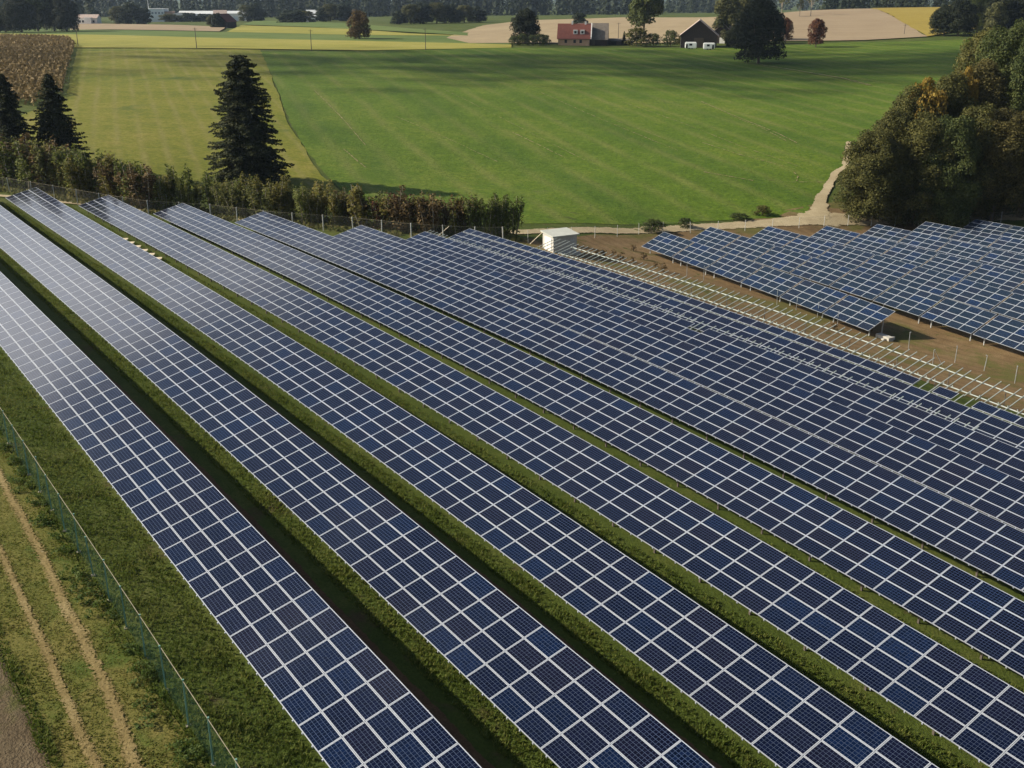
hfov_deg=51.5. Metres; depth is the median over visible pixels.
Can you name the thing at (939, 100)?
broadleaf tree
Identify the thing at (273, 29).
meadow
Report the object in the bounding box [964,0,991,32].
broadleaf tree
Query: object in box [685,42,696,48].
caravan
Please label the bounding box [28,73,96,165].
spruce tree
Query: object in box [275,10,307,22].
round bush
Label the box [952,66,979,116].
broadleaf tree
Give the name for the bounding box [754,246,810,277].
solar table
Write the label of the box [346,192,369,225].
hedge shrub
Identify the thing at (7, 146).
hedge shrub
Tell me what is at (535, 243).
bare soil
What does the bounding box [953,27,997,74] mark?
broadleaf tree
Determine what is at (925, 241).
solar table
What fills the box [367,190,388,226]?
hedge shrub
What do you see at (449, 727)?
bare soil
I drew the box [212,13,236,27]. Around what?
field barn
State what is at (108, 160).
hedge shrub
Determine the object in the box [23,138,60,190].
hedge shrub
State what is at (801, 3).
birch tree
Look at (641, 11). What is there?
broadleaf tree
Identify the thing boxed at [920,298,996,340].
solar table
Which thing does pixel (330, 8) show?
broadleaf tree
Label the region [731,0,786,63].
broadleaf tree
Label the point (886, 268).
solar table
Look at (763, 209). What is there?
bush
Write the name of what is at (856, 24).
ploughed field
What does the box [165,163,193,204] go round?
hedge shrub
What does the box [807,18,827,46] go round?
maple tree
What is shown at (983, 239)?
solar table
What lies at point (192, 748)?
weeds
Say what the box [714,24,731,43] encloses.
farm shed
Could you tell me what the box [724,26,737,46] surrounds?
broadleaf tree
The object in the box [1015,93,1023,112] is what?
broadleaf tree
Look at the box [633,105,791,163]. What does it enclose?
wheel mark
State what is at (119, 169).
hedge shrub
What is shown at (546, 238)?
door
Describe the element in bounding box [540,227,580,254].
transformer hut
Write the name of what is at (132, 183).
hedge shrub
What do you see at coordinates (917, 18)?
ochre field
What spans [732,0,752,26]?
broadleaf tree
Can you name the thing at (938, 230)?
solar table
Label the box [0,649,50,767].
tilled field
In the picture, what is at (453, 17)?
round bush
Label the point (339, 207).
hedge shrub
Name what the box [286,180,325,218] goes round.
hedge shrub
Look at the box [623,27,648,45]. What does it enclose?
bush
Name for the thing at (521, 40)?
bush
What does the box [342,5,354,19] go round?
round bush
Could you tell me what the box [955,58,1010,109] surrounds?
broadleaf tree
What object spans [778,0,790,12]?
birch tree
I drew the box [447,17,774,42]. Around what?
harvested field
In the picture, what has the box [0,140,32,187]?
hedge shrub
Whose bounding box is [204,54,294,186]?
spruce tree
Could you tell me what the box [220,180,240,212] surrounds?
hedge shrub
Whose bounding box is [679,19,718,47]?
barn
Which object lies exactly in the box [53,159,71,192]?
hedge shrub
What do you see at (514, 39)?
bush
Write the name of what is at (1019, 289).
solar table
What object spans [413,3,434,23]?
round bush
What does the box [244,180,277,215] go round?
hedge shrub
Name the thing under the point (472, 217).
hedge shrub
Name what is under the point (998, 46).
broadleaf tree
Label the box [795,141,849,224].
gravel track
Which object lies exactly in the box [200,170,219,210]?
hedge shrub
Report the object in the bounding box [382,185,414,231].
hedge shrub
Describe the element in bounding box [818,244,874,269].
solar table
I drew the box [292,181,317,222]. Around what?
hedge shrub
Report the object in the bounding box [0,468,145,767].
wheel track
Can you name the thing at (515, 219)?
hedge shrub
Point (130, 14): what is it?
round bush
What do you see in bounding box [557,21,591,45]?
farmhouse
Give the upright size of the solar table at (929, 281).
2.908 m
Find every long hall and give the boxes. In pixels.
[179,11,212,13]
[227,11,252,20]
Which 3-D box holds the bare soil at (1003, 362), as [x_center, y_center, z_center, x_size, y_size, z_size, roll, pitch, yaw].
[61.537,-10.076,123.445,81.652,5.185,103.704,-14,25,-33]
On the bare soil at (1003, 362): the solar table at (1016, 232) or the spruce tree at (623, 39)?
the solar table at (1016, 232)
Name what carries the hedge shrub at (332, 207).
on the ground at (488, 750)
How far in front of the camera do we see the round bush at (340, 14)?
874.32 m
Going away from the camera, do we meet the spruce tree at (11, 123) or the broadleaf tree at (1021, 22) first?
the spruce tree at (11, 123)
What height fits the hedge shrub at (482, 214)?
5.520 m
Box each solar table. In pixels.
[642,232,692,262]
[672,242,726,274]
[690,227,740,249]
[705,254,763,286]
[720,236,773,265]
[741,266,803,301]
[751,226,799,246]
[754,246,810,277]
[780,280,846,317]
[782,235,835,257]
[791,257,851,287]
[811,226,859,245]
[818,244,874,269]
[823,295,894,335]
[830,270,895,302]
[845,234,896,256]
[855,255,915,284]
[863,224,911,246]
[873,283,943,323]
[881,243,938,267]
[894,232,950,258]
[896,266,962,301]
[908,222,961,245]
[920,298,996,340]
[921,253,982,280]
[936,240,992,261]
[942,279,1012,314]
[948,229,1000,246]
[958,219,1011,234]
[963,264,1023,297]
[973,315,1023,351]
[978,249,1023,272]
[988,236,1023,254]
[991,293,1023,320]
[999,226,1023,239]
[1012,283,1023,294]
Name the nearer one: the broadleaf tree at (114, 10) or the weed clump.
the weed clump
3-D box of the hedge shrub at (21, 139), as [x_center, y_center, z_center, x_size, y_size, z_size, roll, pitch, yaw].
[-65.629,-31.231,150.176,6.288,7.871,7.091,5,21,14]
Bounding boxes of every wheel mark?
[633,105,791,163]
[701,101,796,142]
[762,64,867,84]
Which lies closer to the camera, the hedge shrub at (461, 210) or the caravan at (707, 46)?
the hedge shrub at (461, 210)
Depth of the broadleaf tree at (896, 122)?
166.56 m
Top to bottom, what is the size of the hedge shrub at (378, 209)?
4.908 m
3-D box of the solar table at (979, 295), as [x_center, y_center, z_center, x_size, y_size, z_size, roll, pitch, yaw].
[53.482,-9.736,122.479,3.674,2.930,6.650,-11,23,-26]
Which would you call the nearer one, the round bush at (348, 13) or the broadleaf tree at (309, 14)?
the broadleaf tree at (309, 14)
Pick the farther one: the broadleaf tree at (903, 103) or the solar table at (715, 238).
the broadleaf tree at (903, 103)
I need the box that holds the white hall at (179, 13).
[174,12,196,21]
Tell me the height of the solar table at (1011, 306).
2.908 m
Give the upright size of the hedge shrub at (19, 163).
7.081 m
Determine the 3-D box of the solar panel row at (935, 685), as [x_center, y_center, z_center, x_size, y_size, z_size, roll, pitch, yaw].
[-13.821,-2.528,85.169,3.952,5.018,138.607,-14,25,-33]
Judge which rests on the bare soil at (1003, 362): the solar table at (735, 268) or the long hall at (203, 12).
the solar table at (735, 268)
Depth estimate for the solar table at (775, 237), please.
150.54 m
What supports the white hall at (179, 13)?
on the ground at (488, 750)
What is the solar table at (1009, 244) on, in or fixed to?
on the bare soil at (1003, 362)
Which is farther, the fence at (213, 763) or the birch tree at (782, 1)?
the birch tree at (782, 1)
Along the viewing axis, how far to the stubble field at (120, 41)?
451.36 m
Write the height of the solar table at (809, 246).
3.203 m
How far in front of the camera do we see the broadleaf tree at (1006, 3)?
488.17 m
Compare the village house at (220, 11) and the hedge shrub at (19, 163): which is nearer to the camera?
the hedge shrub at (19, 163)
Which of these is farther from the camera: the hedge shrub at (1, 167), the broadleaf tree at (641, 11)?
the broadleaf tree at (641, 11)
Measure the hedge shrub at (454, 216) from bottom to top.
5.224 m
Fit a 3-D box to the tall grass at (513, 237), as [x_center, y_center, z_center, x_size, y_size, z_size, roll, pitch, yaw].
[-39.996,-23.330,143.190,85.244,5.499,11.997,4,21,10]
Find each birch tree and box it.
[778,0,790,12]
[796,0,804,15]
[807,0,818,15]
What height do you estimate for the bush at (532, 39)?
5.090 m
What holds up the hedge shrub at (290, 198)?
on the ground at (488, 750)
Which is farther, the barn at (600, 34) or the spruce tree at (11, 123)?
the barn at (600, 34)
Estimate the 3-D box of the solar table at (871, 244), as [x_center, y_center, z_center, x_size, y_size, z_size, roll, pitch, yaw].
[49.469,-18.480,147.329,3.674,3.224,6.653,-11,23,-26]
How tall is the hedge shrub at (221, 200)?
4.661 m
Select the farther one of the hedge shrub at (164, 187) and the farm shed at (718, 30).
the farm shed at (718, 30)
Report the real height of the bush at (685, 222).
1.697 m
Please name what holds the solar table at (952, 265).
on the bare soil at (1003, 362)
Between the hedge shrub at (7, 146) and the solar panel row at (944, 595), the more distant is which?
the hedge shrub at (7, 146)
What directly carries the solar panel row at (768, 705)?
on the ground at (488, 750)
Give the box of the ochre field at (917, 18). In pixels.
[872,5,974,35]
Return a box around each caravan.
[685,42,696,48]
[703,43,714,49]
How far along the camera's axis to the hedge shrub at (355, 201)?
137.02 m
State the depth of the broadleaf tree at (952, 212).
163.73 m
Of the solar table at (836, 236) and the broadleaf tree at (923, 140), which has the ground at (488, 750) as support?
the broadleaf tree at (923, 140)
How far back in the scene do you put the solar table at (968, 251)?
144.36 m
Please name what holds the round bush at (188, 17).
on the ground at (488, 750)
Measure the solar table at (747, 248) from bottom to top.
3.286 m
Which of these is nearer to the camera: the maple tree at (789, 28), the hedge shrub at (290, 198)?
the hedge shrub at (290, 198)
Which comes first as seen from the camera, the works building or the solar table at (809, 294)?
the solar table at (809, 294)
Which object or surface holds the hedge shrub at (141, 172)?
on the ground at (488, 750)
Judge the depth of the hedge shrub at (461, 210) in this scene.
136.99 m
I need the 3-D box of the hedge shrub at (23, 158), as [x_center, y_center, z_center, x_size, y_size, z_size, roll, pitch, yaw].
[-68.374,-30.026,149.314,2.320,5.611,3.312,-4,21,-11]
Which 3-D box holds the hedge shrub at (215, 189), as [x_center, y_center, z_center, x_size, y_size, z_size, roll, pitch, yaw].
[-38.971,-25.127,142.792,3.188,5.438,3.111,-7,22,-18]
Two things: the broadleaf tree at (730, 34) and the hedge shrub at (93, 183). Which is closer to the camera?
the hedge shrub at (93, 183)
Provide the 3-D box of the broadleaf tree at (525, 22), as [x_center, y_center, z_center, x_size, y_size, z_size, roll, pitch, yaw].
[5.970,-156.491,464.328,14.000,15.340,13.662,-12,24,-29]
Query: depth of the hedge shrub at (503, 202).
138.03 m
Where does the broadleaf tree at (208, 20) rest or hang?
on the ground at (488, 750)
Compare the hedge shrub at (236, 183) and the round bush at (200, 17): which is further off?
the round bush at (200, 17)
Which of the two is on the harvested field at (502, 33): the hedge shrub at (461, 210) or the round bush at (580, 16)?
the round bush at (580, 16)
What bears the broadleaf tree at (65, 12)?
on the ground at (488, 750)
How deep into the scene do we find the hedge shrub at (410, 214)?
135.59 m
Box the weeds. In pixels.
[0,427,210,767]
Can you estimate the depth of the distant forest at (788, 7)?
2066.06 m
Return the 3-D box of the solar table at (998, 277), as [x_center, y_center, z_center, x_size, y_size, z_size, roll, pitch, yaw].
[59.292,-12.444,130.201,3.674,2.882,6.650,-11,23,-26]
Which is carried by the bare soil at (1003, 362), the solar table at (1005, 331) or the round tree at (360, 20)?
the solar table at (1005, 331)
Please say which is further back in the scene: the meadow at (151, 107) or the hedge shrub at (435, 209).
the meadow at (151, 107)
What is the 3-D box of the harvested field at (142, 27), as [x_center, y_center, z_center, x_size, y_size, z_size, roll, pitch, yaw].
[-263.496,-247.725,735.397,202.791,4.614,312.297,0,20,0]
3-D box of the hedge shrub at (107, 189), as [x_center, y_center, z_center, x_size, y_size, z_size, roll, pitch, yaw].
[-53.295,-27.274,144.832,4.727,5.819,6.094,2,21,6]
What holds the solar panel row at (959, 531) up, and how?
on the ground at (488, 750)
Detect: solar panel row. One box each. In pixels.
[0,205,714,767]
[0,272,481,767]
[6,187,938,767]
[79,195,1023,767]
[154,203,1023,677]
[235,211,1023,591]
[333,225,1023,530]
[406,230,1023,480]
[448,229,1023,450]
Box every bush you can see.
[115,2,144,23]
[135,8,153,23]
[175,13,196,21]
[192,13,211,21]
[211,13,224,26]
[246,3,266,21]
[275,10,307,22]
[314,7,328,21]
[330,3,348,20]
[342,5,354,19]
[390,11,407,24]
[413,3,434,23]
[441,4,463,22]
[467,6,487,21]
[508,36,518,44]
[516,33,529,44]
[526,35,536,45]
[535,34,546,45]
[541,35,550,45]
[571,12,588,23]
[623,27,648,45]
[641,218,666,232]
[646,33,661,45]
[662,29,678,46]
[677,217,693,227]
[729,213,750,220]
[751,205,772,215]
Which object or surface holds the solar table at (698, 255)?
on the bare soil at (1003, 362)
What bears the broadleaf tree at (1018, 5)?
on the ground at (488, 750)
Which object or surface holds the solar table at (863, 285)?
on the bare soil at (1003, 362)
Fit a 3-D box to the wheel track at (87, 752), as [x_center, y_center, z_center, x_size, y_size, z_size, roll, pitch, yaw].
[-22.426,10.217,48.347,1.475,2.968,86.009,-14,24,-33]
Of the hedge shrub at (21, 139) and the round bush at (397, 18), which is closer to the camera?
the hedge shrub at (21, 139)
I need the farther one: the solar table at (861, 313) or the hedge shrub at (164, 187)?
the hedge shrub at (164, 187)
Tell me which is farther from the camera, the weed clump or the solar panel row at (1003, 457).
the weed clump
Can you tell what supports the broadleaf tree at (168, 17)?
on the ground at (488, 750)
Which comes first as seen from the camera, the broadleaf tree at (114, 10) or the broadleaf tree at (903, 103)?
the broadleaf tree at (903, 103)
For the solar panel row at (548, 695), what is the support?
on the ground at (488, 750)
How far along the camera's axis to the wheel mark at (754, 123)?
244.22 m
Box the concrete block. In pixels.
[875,333,894,340]
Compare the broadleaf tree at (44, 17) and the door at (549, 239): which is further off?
the broadleaf tree at (44, 17)
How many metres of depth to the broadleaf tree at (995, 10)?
473.52 m
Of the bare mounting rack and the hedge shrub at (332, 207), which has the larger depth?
the hedge shrub at (332, 207)
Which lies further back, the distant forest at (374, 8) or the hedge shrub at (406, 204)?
the distant forest at (374, 8)
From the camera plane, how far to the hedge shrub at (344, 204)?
139.35 m
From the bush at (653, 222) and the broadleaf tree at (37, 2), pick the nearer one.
the bush at (653, 222)
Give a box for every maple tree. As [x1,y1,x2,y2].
[782,17,793,42]
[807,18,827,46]
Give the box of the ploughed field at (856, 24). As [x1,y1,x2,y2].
[781,8,925,40]
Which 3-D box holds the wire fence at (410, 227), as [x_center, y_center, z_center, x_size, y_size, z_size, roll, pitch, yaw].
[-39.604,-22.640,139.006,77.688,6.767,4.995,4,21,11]
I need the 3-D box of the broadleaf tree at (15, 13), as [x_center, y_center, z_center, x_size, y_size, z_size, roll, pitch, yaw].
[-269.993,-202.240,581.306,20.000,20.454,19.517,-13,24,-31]
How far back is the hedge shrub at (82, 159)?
145.34 m
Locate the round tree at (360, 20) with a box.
[345,9,371,38]
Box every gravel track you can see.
[0,194,1023,233]
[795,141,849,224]
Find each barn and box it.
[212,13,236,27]
[577,23,608,45]
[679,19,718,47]
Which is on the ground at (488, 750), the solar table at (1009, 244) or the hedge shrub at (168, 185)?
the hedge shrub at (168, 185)
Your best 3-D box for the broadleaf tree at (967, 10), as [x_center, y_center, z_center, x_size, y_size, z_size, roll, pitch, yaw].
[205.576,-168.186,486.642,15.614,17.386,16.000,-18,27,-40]
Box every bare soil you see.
[78,347,495,767]
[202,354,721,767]
[491,238,561,255]
[565,202,1023,414]
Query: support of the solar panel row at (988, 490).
on the ground at (488, 750)
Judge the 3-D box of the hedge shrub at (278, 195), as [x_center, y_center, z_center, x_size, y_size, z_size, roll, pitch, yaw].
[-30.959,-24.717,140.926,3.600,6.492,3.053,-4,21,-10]
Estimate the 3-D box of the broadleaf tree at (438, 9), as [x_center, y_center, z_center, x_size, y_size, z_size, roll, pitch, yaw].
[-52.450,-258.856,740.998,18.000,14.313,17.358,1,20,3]
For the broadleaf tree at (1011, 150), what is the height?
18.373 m
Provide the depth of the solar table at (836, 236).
152.71 m
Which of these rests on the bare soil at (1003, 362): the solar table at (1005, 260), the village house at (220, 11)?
the solar table at (1005, 260)
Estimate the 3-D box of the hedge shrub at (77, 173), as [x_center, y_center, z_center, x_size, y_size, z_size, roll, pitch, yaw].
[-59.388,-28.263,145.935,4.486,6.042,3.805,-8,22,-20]
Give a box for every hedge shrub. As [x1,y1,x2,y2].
[0,132,30,180]
[0,134,34,181]
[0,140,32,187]
[0,163,6,184]
[8,140,46,188]
[15,151,33,188]
[16,135,79,190]
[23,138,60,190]
[46,149,71,191]
[49,143,82,191]
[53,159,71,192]
[60,147,91,196]
[60,155,96,197]
[72,148,104,195]
[72,150,118,197]
[90,161,115,196]
[92,156,119,197]
[98,161,131,201]
[111,160,138,204]
[111,162,160,208]
[114,159,147,205]
[147,174,177,209]
[148,174,176,209]
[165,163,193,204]
[174,175,193,206]
[177,179,205,209]
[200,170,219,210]
[209,178,233,213]
[211,180,226,209]
[218,184,247,215]
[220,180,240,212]
[233,176,257,216]
[238,171,267,214]
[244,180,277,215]
[266,174,291,218]
[272,181,291,217]
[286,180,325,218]
[287,184,305,218]
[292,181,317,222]
[303,188,324,221]
[310,179,335,222]
[319,188,347,225]
[328,192,350,223]
[331,187,353,222]
[346,183,389,226]
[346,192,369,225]
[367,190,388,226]
[368,194,402,227]
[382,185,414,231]
[384,198,416,232]
[411,190,443,233]
[411,192,438,230]
[411,194,435,230]
[430,196,456,232]
[443,194,472,234]
[450,192,478,232]
[463,194,490,231]
[477,198,499,233]
[488,192,510,234]
[492,199,512,233]
[503,195,526,234]
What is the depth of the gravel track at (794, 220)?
162.68 m
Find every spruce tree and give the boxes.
[0,73,41,148]
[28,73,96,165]
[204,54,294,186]
[621,31,626,45]
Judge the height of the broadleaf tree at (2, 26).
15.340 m
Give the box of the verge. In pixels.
[0,437,203,767]
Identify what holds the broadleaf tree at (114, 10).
on the ground at (488, 750)
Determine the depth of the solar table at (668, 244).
142.01 m
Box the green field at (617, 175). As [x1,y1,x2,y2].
[261,40,971,224]
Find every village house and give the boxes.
[76,14,101,23]
[213,10,226,13]
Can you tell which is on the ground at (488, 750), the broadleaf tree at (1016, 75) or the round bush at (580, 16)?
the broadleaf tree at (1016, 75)
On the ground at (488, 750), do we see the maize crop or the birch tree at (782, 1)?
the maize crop
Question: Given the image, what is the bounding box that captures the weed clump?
[659,262,666,271]
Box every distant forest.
[0,0,954,23]
[105,0,948,10]
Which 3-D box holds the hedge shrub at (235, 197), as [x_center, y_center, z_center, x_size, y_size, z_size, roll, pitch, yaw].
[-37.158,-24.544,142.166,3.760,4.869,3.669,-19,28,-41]
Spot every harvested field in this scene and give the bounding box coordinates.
[70,24,224,30]
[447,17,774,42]
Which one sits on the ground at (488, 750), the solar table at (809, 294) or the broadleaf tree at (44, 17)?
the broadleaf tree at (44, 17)
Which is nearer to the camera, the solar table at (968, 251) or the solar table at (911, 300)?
the solar table at (911, 300)
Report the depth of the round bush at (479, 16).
763.53 m
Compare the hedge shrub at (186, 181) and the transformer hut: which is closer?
the transformer hut
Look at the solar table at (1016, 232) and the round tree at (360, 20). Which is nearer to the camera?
the solar table at (1016, 232)
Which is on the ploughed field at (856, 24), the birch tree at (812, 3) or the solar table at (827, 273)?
the birch tree at (812, 3)
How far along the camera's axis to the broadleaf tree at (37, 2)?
596.29 m
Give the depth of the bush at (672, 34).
454.04 m
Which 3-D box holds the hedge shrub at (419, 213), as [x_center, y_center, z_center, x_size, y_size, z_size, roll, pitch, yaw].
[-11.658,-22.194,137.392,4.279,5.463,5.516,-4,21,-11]
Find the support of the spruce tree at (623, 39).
on the ground at (488, 750)
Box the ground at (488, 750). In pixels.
[0,0,1023,767]
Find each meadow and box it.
[0,29,508,43]
[21,48,339,191]
[228,25,465,35]
[242,20,467,34]
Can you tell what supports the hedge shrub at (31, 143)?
on the ground at (488, 750)
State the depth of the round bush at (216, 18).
675.12 m
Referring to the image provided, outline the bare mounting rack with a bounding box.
[536,238,1023,414]
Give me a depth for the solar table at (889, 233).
155.84 m
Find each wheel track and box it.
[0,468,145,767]
[0,545,108,767]
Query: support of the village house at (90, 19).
on the ground at (488, 750)
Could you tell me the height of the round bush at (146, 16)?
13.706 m
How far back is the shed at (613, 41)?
464.84 m
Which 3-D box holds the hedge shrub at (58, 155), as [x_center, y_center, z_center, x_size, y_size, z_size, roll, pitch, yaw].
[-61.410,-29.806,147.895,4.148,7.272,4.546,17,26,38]
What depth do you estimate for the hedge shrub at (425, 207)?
136.26 m
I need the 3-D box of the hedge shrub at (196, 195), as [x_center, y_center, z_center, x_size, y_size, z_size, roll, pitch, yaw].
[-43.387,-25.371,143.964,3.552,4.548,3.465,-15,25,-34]
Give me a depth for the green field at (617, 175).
247.59 m
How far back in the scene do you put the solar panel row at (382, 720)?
47.87 m
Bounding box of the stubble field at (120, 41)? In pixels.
[0,33,510,49]
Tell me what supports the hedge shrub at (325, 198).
on the ground at (488, 750)
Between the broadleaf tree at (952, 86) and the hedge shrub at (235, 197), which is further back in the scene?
the broadleaf tree at (952, 86)
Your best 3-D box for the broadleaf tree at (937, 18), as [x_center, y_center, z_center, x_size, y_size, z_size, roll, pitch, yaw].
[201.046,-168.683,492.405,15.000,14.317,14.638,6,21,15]
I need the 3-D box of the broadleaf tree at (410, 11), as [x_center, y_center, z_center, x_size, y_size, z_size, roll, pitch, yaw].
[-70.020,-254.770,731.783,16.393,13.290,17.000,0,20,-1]
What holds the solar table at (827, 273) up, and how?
on the bare soil at (1003, 362)
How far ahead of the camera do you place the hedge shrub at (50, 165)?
147.84 m
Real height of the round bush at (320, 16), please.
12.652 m
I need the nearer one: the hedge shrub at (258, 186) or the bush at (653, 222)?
the hedge shrub at (258, 186)
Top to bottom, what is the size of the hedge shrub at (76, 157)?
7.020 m
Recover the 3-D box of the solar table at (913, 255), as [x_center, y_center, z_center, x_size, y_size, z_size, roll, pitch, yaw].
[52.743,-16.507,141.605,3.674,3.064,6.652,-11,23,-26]
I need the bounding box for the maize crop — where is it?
[0,33,75,105]
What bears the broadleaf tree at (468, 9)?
on the ground at (488, 750)
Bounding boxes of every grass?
[0,181,526,241]
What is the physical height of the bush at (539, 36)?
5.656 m
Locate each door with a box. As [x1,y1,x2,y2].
[544,236,547,248]
[548,237,550,251]
[694,38,703,47]
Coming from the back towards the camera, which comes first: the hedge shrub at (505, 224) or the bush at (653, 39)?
the bush at (653, 39)
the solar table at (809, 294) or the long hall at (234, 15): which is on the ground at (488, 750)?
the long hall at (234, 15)
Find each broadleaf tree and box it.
[0,0,40,32]
[0,6,20,31]
[23,0,50,30]
[35,0,65,30]
[50,0,79,30]
[108,6,124,23]
[157,14,178,21]
[206,15,213,26]
[238,5,254,21]
[298,11,315,21]
[320,4,337,20]
[400,4,421,23]
[429,2,448,22]
[453,5,475,22]
[509,8,540,43]
[626,0,664,34]
[712,0,741,40]
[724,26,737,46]
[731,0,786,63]
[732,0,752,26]
[832,127,908,222]
[866,108,920,222]
[879,83,946,124]
[887,112,958,227]
[907,114,983,227]
[908,76,948,119]
[924,72,983,119]
[929,4,958,35]
[942,0,978,35]
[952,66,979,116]
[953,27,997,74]
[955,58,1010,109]
[960,101,1010,218]
[962,24,1023,111]
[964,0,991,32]
[967,106,1023,221]
[980,0,1018,30]
[983,2,1009,30]
[996,111,1023,217]
[1004,36,1023,110]
[1006,0,1023,29]
[1014,17,1023,27]
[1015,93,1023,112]
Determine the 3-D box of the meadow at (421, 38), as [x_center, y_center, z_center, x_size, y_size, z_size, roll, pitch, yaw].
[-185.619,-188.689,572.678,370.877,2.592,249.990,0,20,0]
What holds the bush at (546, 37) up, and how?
on the ground at (488, 750)
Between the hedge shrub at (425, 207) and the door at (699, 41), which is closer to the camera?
the hedge shrub at (425, 207)
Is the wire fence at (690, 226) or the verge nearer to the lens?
the verge
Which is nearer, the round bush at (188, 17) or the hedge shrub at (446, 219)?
the hedge shrub at (446, 219)
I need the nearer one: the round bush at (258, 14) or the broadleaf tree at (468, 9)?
the broadleaf tree at (468, 9)
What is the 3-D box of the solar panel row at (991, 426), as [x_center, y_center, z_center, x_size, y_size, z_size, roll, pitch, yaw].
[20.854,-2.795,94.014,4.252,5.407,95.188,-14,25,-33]
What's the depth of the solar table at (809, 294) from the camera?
119.45 m
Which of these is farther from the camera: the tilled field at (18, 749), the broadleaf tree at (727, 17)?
the broadleaf tree at (727, 17)
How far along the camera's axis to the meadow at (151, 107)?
239.62 m
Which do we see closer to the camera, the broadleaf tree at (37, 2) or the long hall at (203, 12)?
the broadleaf tree at (37, 2)
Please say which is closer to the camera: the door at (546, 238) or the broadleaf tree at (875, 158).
the door at (546, 238)
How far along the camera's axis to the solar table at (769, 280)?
125.10 m
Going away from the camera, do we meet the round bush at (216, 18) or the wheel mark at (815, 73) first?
the wheel mark at (815, 73)
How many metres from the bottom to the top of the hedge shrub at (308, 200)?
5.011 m
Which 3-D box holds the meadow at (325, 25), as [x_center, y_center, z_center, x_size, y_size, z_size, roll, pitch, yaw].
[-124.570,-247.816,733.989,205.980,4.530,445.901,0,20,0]
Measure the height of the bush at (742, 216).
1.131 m
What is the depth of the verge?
44.30 m
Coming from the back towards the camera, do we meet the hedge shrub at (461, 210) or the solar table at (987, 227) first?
the solar table at (987, 227)
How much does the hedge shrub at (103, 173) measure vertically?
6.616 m
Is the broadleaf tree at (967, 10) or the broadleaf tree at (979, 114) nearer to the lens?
the broadleaf tree at (979, 114)
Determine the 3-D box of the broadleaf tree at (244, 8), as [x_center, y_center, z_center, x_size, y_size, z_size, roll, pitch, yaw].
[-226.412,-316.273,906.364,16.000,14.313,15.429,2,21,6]
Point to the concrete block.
(882, 336)
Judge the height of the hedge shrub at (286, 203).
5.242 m
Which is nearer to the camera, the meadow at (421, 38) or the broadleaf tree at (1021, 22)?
the broadleaf tree at (1021, 22)
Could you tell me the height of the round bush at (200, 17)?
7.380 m
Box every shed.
[607,38,633,44]
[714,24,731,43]
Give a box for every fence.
[0,177,502,242]
[0,408,239,767]
[527,211,1023,240]
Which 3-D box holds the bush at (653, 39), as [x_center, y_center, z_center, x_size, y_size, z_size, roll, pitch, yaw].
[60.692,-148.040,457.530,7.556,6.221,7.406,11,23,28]
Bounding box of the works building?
[146,0,174,21]

